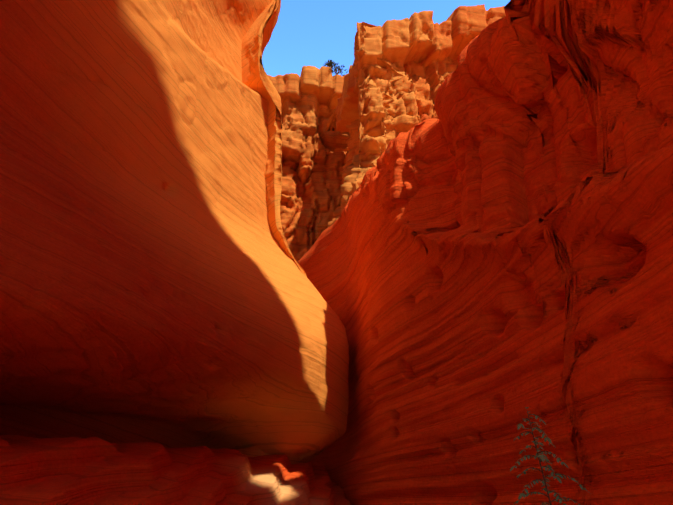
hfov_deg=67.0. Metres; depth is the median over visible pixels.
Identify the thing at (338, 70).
tree
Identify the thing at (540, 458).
conifer tree
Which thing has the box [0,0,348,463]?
canyon wall
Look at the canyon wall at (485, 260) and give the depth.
3.33 m
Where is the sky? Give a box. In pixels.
[262,0,509,76]
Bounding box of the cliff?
[268,65,349,261]
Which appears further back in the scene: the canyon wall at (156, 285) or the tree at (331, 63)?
the tree at (331, 63)
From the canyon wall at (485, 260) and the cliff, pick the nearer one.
the canyon wall at (485, 260)
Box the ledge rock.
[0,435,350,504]
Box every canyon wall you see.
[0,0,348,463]
[298,0,672,504]
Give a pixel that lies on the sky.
(305, 32)
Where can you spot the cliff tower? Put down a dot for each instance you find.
(400, 71)
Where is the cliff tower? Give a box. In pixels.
[326,4,505,226]

